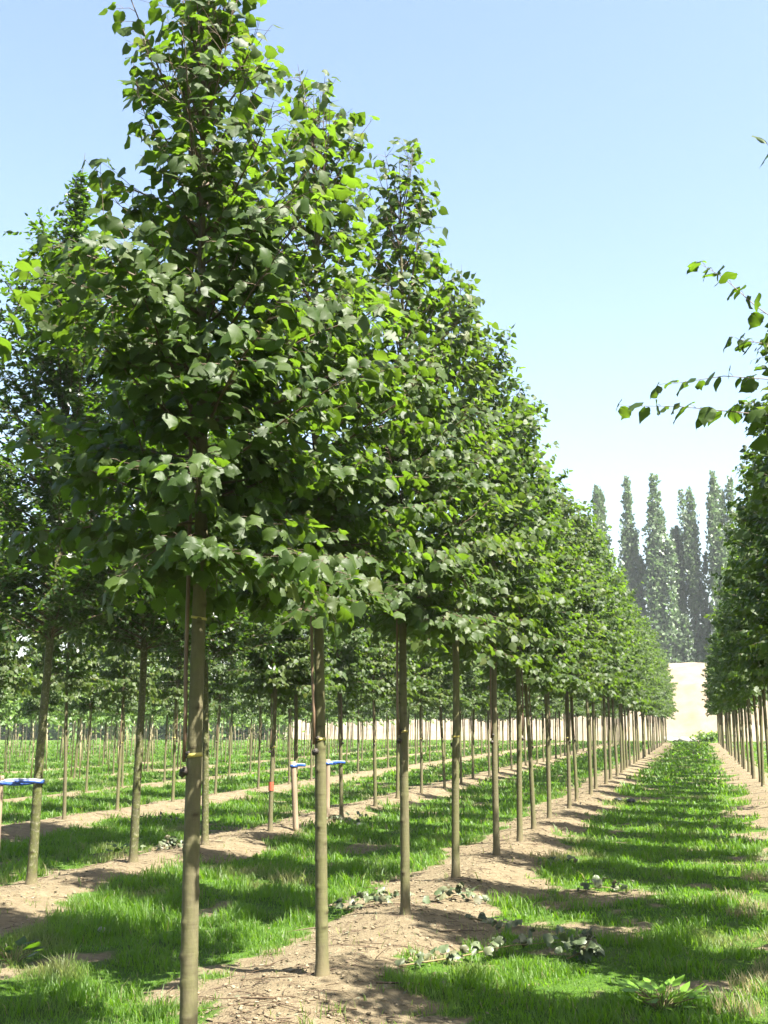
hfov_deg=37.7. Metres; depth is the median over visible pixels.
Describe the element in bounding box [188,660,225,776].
lime tree
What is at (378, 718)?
young tree
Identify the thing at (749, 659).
lime tree
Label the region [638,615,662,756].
lime tree
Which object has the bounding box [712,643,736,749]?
lime tree
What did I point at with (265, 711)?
lime tree
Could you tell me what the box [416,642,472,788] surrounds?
lime tree
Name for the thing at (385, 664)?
lime tree
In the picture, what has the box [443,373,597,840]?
lime tree
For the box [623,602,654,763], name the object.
lime tree
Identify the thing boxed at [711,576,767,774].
lime tree
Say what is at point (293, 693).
lime tree
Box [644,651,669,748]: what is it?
lime tree
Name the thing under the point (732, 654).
lime tree
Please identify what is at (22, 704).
young tree
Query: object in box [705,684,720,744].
lime tree
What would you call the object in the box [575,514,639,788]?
lime tree
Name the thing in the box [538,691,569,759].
lime tree
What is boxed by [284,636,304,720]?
lime tree
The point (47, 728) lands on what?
young tree
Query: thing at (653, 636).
lime tree
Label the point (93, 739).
young tree
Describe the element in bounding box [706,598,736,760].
lime tree
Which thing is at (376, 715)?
lime tree
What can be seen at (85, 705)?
lime tree
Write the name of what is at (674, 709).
lime tree
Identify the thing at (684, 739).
rubble
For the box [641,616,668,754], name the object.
lime tree
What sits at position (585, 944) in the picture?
fallen shoot
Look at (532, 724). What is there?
lime tree
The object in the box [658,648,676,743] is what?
lime tree
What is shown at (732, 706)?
lime tree
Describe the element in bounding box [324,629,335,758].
lime tree
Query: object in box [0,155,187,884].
tree
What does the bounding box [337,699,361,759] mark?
lime tree
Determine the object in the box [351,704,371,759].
lime tree
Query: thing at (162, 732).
shrub
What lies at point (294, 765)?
tree stake
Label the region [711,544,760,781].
lime tree
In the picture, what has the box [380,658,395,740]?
lime tree
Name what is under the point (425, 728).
young tree
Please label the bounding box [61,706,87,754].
young tree
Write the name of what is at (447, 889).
fallen shoot
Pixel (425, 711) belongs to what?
lime tree
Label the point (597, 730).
lime tree
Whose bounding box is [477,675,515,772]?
lime tree
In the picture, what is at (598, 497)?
poplar tree
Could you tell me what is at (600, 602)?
lime tree
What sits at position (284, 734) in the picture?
young tree
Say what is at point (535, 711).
lime tree
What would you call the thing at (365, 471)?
lime tree
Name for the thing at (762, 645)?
lime tree
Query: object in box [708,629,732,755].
lime tree
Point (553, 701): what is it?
lime tree
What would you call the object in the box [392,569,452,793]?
lime tree
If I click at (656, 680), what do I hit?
lime tree
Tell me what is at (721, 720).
lime tree
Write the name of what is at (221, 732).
young tree
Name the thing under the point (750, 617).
lime tree
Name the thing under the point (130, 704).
lime tree
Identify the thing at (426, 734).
lime tree
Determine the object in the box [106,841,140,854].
weed
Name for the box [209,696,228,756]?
young tree
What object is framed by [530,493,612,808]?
lime tree
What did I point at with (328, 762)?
tree stake
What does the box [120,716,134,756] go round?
young tree
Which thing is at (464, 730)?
lime tree
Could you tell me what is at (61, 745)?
young tree
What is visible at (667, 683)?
lime tree
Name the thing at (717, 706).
lime tree
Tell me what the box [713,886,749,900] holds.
grass tuft
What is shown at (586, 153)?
sky
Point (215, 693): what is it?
lime tree
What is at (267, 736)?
young tree
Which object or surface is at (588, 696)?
lime tree
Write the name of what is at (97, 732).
shrub
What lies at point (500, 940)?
fallen shoot
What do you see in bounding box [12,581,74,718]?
lime tree
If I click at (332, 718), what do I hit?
young tree
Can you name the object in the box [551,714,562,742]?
lime tree
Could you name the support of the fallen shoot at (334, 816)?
on the ground at (21, 909)
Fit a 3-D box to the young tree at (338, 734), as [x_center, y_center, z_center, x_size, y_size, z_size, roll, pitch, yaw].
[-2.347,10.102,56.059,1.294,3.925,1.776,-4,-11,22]
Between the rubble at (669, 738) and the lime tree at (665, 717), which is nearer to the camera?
the lime tree at (665, 717)
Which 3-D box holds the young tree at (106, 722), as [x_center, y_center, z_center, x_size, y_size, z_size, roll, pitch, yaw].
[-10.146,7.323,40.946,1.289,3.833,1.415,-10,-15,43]
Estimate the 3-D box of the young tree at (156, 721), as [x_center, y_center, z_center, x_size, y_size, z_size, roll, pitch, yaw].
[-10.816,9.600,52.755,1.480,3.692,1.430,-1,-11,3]
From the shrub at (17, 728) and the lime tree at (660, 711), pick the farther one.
the shrub at (17, 728)
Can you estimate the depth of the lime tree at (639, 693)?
33.97 m
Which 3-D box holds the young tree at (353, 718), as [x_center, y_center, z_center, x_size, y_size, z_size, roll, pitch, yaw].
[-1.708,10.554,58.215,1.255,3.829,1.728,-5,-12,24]
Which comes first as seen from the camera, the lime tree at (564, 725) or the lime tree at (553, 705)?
the lime tree at (553, 705)
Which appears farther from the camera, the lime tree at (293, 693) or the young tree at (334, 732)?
the young tree at (334, 732)
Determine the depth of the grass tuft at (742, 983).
6.77 m
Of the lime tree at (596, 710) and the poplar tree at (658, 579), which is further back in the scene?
the poplar tree at (658, 579)
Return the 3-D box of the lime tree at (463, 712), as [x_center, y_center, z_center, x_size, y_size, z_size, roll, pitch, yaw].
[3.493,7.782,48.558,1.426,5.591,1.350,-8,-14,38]
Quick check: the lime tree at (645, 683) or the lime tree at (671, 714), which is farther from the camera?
the lime tree at (671, 714)
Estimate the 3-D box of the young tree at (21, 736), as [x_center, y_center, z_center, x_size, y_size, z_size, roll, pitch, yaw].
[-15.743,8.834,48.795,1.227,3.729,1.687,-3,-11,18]
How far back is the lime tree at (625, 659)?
29.95 m
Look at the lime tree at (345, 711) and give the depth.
31.43 m
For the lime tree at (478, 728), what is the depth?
70.94 m
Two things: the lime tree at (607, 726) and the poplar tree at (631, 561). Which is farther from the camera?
the poplar tree at (631, 561)
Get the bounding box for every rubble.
[663,736,673,741]
[678,737,689,741]
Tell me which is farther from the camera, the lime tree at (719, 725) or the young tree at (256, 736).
the lime tree at (719, 725)
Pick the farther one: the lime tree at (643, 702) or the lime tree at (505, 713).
the lime tree at (505, 713)
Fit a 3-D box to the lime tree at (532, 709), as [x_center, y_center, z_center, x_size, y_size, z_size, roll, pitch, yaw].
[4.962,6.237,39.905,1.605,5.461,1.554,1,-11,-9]
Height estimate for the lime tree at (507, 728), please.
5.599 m
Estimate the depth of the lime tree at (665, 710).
64.40 m
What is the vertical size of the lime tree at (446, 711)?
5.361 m
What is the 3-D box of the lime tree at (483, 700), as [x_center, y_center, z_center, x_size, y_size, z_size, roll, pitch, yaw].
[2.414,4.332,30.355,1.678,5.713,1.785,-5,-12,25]
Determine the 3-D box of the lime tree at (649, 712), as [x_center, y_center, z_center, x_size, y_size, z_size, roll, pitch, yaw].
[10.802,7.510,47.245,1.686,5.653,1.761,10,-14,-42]
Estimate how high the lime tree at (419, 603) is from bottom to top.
6.639 m
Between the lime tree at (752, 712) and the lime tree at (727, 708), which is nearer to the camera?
the lime tree at (727, 708)
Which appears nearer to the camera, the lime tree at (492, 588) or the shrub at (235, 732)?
the lime tree at (492, 588)
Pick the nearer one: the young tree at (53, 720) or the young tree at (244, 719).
the young tree at (53, 720)
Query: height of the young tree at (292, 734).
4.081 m
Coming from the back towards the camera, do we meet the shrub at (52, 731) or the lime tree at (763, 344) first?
the shrub at (52, 731)
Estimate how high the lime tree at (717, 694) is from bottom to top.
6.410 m
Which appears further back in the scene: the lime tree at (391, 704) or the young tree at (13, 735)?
the young tree at (13, 735)
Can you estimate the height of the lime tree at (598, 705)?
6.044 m
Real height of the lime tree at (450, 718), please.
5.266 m
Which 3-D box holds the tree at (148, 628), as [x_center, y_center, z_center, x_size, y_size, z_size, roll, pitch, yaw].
[-2.728,0.462,12.930,3.047,6.930,2.648,8,-13,-36]
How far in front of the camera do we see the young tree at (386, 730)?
64.22 m
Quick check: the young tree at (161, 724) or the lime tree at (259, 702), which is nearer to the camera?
the lime tree at (259, 702)
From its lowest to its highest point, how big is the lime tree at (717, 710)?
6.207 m
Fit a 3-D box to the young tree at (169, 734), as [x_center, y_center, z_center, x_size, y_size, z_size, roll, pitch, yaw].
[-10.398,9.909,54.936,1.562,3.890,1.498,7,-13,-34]
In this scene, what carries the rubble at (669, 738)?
on the ground at (21, 909)
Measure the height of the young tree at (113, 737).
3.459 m
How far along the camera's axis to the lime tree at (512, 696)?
35.80 m
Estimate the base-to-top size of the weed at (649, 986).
0.172 m
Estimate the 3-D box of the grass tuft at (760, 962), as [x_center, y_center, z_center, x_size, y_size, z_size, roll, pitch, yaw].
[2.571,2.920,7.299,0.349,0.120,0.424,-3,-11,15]
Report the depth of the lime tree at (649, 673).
45.06 m
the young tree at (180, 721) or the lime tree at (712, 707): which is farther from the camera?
the lime tree at (712, 707)
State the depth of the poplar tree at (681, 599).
121.88 m
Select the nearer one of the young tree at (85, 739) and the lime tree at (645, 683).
the lime tree at (645, 683)
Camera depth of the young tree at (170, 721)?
46.35 m
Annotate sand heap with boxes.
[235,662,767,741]
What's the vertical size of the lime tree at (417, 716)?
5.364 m
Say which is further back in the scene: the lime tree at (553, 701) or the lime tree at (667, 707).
the lime tree at (667, 707)
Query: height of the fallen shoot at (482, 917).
0.110 m
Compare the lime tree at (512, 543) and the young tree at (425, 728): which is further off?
the young tree at (425, 728)
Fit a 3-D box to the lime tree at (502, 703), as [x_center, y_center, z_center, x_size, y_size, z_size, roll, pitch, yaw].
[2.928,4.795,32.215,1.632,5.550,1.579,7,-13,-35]
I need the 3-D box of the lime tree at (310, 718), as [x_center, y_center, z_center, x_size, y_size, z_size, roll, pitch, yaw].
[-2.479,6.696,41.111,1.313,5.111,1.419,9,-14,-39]
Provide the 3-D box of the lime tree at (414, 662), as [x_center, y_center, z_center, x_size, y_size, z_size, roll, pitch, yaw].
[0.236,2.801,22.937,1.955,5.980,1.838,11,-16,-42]
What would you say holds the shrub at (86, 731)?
on the ground at (21, 909)
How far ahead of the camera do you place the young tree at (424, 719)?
71.60 m
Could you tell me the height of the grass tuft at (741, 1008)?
0.120 m
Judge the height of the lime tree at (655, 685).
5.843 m
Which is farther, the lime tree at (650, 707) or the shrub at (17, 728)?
the shrub at (17, 728)
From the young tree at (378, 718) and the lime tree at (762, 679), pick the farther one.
the young tree at (378, 718)
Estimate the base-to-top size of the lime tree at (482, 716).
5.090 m
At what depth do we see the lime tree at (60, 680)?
17.89 m
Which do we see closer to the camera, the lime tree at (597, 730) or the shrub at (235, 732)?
the lime tree at (597, 730)
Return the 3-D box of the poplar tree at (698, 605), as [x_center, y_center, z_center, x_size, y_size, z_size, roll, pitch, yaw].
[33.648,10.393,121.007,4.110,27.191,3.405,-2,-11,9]
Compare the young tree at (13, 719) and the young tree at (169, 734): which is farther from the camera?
the young tree at (169, 734)
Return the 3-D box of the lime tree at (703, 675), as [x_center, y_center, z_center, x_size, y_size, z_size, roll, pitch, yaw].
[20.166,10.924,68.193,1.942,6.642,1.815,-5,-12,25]
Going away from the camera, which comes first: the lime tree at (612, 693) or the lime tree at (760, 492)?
the lime tree at (760, 492)
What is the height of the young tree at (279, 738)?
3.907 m
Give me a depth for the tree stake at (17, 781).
10.75 m
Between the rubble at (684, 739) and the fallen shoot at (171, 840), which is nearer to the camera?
the fallen shoot at (171, 840)
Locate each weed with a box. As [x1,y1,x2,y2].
[0,936,44,963]
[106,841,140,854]
[616,974,711,1009]
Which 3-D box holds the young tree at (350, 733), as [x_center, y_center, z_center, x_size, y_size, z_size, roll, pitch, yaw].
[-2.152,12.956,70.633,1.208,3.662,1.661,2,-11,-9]
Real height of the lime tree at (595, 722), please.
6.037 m
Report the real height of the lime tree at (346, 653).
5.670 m
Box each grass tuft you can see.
[708,988,765,1017]
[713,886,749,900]
[717,901,762,919]
[724,966,767,992]
[734,959,767,984]
[736,895,767,910]
[740,867,767,880]
[752,949,767,973]
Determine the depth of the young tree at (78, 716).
32.11 m
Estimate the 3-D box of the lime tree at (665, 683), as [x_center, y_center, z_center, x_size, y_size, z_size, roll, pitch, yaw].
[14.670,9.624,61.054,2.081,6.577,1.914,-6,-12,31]
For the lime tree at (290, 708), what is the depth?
27.68 m
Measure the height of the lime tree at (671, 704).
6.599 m
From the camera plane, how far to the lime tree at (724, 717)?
61.84 m
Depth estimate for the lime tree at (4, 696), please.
22.04 m
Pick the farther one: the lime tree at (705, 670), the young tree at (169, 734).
the lime tree at (705, 670)
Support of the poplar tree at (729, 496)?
on the ground at (21, 909)
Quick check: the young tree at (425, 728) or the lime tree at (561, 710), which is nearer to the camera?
the lime tree at (561, 710)
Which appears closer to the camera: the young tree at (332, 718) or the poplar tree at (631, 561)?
the young tree at (332, 718)
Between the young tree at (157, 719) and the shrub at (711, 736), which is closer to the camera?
the young tree at (157, 719)
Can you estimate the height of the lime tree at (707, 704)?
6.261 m
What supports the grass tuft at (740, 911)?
on the ground at (21, 909)
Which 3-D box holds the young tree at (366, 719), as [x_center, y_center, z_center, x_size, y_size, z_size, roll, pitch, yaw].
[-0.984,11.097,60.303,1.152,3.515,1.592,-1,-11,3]
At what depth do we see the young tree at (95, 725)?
48.27 m
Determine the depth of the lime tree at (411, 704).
38.76 m
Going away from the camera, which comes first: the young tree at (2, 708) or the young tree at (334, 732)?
the young tree at (2, 708)
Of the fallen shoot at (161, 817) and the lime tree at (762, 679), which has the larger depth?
the lime tree at (762, 679)
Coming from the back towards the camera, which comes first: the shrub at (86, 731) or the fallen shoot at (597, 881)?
the shrub at (86, 731)
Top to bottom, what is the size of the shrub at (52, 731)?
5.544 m
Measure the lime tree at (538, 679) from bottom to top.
5.772 m
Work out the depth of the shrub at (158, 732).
99.97 m
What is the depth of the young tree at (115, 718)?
34.31 m
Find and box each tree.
[0,0,427,1023]
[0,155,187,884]
[0,261,40,363]
[0,453,47,696]
[0,542,26,705]
[0,650,17,730]
[0,666,28,772]
[0,681,20,727]
[10,673,22,754]
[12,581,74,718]
[14,646,62,778]
[14,674,29,757]
[18,296,267,862]
[19,667,38,763]
[21,499,121,818]
[24,660,65,769]
[53,661,71,761]
[54,664,105,777]
[60,667,92,766]
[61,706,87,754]
[62,606,122,791]
[77,715,94,760]
[78,613,164,809]
[90,704,100,754]
[92,665,119,765]
[92,668,138,773]
[93,721,110,758]
[96,618,151,786]
[107,721,126,752]
[114,713,136,763]
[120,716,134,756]
[121,342,308,844]
[129,718,144,744]
[130,657,165,770]
[142,701,162,761]
[144,716,165,753]
[145,649,189,782]
[146,626,215,801]
[147,67,459,976]
[158,716,169,748]
[160,680,182,758]
[163,714,172,753]
[169,674,189,768]
[181,708,222,720]
[188,573,253,793]
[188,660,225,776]
[209,627,253,775]
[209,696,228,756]
[209,718,224,746]
[212,682,242,763]
[218,532,332,831]
[220,703,225,749]
[223,678,242,755]
[229,635,264,771]
[232,699,270,761]
[234,625,288,788]
[236,521,344,797]
[238,676,243,749]
[242,709,263,753]
[255,724,258,748]
[256,658,293,769]
[257,713,287,757]
[262,714,272,753]
[272,635,314,783]
[276,719,293,751]
[277,724,286,746]
[278,713,306,758]
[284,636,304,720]
[298,627,336,779]
[298,703,325,755]
[301,658,330,765]
[301,703,310,757]
[303,495,394,817]
[321,137,522,914]
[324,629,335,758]
[325,633,365,722]
[325,695,337,754]
[328,537,416,806]
[329,719,346,747]
[334,700,345,753]
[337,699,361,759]
[342,613,384,773]
[342,713,360,752]
[348,718,356,746]
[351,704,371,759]
[353,629,393,717]
[356,703,372,750]
[359,721,365,745]
[363,703,389,718]
[366,267,555,877]
[367,549,442,798]
[368,714,383,750]
[379,716,395,749]
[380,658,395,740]
[381,645,407,767]
[383,719,394,748]
[390,650,425,766]
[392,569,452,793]
[409,324,572,855]
[409,717,418,747]
[411,715,428,746]
[412,680,444,762]
[412,710,425,753]
[415,705,428,763]
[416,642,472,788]
[425,688,447,751]
[425,706,432,752]
[425,716,433,744]
[428,658,487,784]
[433,661,464,760]
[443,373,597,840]
[444,663,504,779]
[447,713,452,747]
[450,674,480,756]
[461,685,484,755]
[463,716,475,746]
[464,716,469,747]
[467,672,515,776]
[471,453,585,828]
[475,713,498,753]
[475,717,486,745]
[476,687,489,754]
[476,715,483,745]
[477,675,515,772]
[497,462,609,817]
[498,711,508,751]
[499,716,505,744]
[502,675,530,770]
[504,715,515,749]
[506,693,543,765]
[506,711,515,750]
[507,684,542,727]
[524,692,553,763]
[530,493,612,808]
[532,711,539,745]
[537,692,559,761]
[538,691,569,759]
[541,701,574,756]
[549,513,611,800]
[551,712,562,743]
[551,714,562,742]
[555,696,564,758]
[557,697,583,754]
[563,697,577,755]
[571,499,629,794]
[574,531,643,783]
[574,698,589,753]
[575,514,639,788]
[576,700,591,751]
[581,699,591,750]
[584,548,644,776]
[586,702,600,748]
[590,702,600,749]
[591,484,611,549]
[595,548,641,779]
[595,704,602,747]
[597,711,607,746]
[601,709,611,745]
[602,597,651,767]
[605,590,648,769]
[606,708,617,744]
[607,711,618,743]
[610,566,652,772]
[614,592,657,765]
[615,475,650,617]
[616,135,767,454]
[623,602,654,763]
[623,618,655,761]
[630,625,661,758]
[632,606,655,759]
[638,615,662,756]
[639,641,665,750]
[641,473,689,663]
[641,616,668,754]
[642,620,664,749]
[644,620,666,751]
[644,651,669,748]
[645,662,674,746]
[647,635,664,731]
[650,628,669,749]
[655,653,668,748]
[656,652,671,747]
[657,642,673,745]
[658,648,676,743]
[660,651,672,745]
[661,653,675,728]
[663,652,677,742]
[664,667,678,742]
[665,661,676,742]
[669,525,690,662]
[676,486,713,662]
[700,643,722,746]
[701,657,724,748]
[702,653,727,750]
[702,661,719,743]
[703,449,767,676]
[704,470,728,637]
[704,588,757,768]
[704,645,737,752]
[705,627,737,754]
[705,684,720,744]
[706,548,755,778]
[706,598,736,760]
[707,611,762,766]
[707,640,730,750]
[707,654,725,749]
[707,674,722,747]
[708,599,737,762]
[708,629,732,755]
[708,678,753,757]
[709,600,751,763]
[710,677,726,749]
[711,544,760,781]
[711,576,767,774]
[711,581,757,771]
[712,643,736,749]
[715,487,767,698]
[715,502,767,766]
[718,537,766,786]
[719,475,737,562]
[720,394,767,675]
[724,393,767,661]
[727,523,767,687]
[732,323,767,590]
[739,400,767,506]
[745,396,767,662]
[758,337,767,354]
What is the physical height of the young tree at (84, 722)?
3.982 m
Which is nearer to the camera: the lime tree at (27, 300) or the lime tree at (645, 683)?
the lime tree at (27, 300)
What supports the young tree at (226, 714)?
on the ground at (21, 909)
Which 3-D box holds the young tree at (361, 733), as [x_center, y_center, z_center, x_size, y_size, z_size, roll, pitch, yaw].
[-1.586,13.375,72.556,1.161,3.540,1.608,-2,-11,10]
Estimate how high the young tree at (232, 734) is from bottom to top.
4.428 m
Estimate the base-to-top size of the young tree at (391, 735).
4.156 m
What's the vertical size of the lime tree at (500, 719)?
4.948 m
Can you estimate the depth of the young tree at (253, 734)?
54.29 m
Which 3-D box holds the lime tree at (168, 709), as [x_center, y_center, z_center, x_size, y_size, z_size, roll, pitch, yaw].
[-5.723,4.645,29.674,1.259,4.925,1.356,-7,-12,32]
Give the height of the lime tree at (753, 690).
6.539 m
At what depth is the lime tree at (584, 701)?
56.66 m
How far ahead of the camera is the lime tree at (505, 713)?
57.44 m
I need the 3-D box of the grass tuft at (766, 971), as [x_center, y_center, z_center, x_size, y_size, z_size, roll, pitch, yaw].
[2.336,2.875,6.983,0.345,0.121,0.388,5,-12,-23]
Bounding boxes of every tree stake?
[0,775,44,837]
[290,761,304,830]
[326,759,344,818]
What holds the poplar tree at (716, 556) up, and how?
on the ground at (21, 909)
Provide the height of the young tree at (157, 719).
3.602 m
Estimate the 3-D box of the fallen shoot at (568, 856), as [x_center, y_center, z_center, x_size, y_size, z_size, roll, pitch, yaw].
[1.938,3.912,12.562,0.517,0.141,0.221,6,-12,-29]
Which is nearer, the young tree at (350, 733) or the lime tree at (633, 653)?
the lime tree at (633, 653)
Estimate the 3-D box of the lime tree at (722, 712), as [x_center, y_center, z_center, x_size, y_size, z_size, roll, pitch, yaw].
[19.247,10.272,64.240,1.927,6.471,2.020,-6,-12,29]
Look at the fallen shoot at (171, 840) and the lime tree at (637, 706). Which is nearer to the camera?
the fallen shoot at (171, 840)
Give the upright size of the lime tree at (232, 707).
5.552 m
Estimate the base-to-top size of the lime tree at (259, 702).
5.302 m
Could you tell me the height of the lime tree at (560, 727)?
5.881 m
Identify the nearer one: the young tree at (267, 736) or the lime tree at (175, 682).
the lime tree at (175, 682)
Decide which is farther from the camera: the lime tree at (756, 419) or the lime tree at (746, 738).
the lime tree at (746, 738)
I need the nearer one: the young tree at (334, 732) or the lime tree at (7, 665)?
the lime tree at (7, 665)
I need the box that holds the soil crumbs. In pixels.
[0,799,767,1023]
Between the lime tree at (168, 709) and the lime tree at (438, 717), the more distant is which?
the lime tree at (438, 717)
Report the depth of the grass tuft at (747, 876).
11.53 m
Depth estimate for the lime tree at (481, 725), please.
72.92 m
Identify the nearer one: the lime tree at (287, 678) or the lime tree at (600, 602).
the lime tree at (287, 678)
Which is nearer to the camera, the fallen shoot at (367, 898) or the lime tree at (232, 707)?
the fallen shoot at (367, 898)
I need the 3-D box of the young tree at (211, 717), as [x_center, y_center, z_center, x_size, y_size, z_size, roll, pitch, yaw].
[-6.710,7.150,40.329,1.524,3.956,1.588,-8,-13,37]
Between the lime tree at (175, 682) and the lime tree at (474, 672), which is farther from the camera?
the lime tree at (474, 672)
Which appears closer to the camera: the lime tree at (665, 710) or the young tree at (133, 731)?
the young tree at (133, 731)
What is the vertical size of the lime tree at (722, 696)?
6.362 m
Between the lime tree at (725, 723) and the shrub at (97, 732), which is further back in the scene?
the shrub at (97, 732)
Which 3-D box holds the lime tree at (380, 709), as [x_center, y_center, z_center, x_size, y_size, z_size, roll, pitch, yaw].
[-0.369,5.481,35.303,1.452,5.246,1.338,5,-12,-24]
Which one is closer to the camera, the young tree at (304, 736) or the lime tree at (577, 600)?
the lime tree at (577, 600)
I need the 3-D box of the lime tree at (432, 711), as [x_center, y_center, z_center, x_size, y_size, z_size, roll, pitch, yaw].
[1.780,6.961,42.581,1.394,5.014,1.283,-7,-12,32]
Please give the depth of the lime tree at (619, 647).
27.95 m
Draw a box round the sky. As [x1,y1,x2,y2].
[0,0,767,723]
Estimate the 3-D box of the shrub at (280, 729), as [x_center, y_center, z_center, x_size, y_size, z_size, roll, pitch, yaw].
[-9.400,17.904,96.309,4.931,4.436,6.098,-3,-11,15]
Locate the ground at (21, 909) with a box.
[0,724,767,1023]
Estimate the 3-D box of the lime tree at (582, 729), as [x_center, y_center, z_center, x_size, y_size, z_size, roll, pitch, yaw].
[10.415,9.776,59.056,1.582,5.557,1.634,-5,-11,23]
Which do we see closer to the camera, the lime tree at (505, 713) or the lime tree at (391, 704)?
the lime tree at (391, 704)
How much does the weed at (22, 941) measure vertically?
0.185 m
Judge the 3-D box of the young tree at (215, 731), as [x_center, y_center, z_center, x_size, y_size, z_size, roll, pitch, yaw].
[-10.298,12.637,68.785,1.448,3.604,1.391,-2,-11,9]
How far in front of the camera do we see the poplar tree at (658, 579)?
120.57 m
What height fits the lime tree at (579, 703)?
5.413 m
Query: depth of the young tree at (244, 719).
44.49 m
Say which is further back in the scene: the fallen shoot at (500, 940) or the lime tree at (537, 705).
the lime tree at (537, 705)
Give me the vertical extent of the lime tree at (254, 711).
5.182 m
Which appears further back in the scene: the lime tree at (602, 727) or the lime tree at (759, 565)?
the lime tree at (602, 727)
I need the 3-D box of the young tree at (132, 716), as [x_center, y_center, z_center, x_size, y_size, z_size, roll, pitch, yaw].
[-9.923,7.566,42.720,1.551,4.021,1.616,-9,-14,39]
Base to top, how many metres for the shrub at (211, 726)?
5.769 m
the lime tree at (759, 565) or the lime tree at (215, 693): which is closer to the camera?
the lime tree at (759, 565)
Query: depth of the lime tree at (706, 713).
77.83 m
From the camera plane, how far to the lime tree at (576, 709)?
52.93 m
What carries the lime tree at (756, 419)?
on the ground at (21, 909)
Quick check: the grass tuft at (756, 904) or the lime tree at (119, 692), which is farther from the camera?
the lime tree at (119, 692)
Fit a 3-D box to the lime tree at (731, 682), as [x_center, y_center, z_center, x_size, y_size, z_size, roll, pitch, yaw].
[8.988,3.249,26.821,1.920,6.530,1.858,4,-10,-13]
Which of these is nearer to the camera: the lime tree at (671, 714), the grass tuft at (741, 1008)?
the grass tuft at (741, 1008)
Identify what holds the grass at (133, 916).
on the ground at (21, 909)
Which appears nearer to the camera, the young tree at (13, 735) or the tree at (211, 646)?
the tree at (211, 646)
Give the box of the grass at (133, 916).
[0,738,767,1023]
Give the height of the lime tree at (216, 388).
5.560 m
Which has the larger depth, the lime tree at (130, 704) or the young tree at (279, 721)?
the young tree at (279, 721)
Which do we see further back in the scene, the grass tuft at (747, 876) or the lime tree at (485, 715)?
the lime tree at (485, 715)
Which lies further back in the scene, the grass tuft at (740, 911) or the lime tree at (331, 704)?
the lime tree at (331, 704)
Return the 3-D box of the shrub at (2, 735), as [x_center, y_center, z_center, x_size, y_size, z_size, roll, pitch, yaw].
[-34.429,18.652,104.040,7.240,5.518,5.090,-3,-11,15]
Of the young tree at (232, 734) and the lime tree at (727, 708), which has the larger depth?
the young tree at (232, 734)
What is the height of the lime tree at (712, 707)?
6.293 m
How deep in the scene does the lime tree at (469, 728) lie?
69.13 m
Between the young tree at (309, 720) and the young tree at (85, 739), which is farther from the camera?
the young tree at (309, 720)
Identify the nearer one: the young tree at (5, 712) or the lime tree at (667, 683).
the young tree at (5, 712)
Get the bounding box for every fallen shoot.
[140,811,179,821]
[140,835,183,850]
[327,811,371,823]
[333,887,414,910]
[393,928,568,966]
[422,882,490,904]
[465,912,522,931]
[537,855,577,865]
[543,925,605,962]
[575,875,633,892]
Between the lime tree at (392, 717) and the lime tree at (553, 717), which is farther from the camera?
the lime tree at (553, 717)
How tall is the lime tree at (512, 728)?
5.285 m
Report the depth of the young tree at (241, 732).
62.44 m
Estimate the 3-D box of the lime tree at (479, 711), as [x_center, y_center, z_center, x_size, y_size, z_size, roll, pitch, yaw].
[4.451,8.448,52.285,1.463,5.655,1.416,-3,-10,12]
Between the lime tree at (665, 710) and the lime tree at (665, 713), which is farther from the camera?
the lime tree at (665, 713)
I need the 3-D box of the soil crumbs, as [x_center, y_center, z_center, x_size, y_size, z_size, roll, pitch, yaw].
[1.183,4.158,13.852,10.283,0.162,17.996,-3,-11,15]
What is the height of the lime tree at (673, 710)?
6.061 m
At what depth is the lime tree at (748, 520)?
15.29 m
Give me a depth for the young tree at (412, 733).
69.97 m
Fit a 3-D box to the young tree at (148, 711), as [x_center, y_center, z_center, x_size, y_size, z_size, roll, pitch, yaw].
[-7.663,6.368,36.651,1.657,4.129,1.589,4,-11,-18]
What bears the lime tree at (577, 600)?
on the ground at (21, 909)
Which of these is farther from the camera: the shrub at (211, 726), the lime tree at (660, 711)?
the shrub at (211, 726)
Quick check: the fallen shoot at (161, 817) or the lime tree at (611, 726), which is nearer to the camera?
the fallen shoot at (161, 817)
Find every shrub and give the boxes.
[0,725,19,739]
[1,720,37,739]
[31,705,78,739]
[71,723,102,739]
[82,721,135,739]
[130,722,168,739]
[155,718,182,739]
[178,718,225,740]
[219,719,261,740]
[248,720,304,740]
[689,730,732,741]
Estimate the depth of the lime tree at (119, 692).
19.86 m
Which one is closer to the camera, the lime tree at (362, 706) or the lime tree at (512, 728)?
the lime tree at (362, 706)

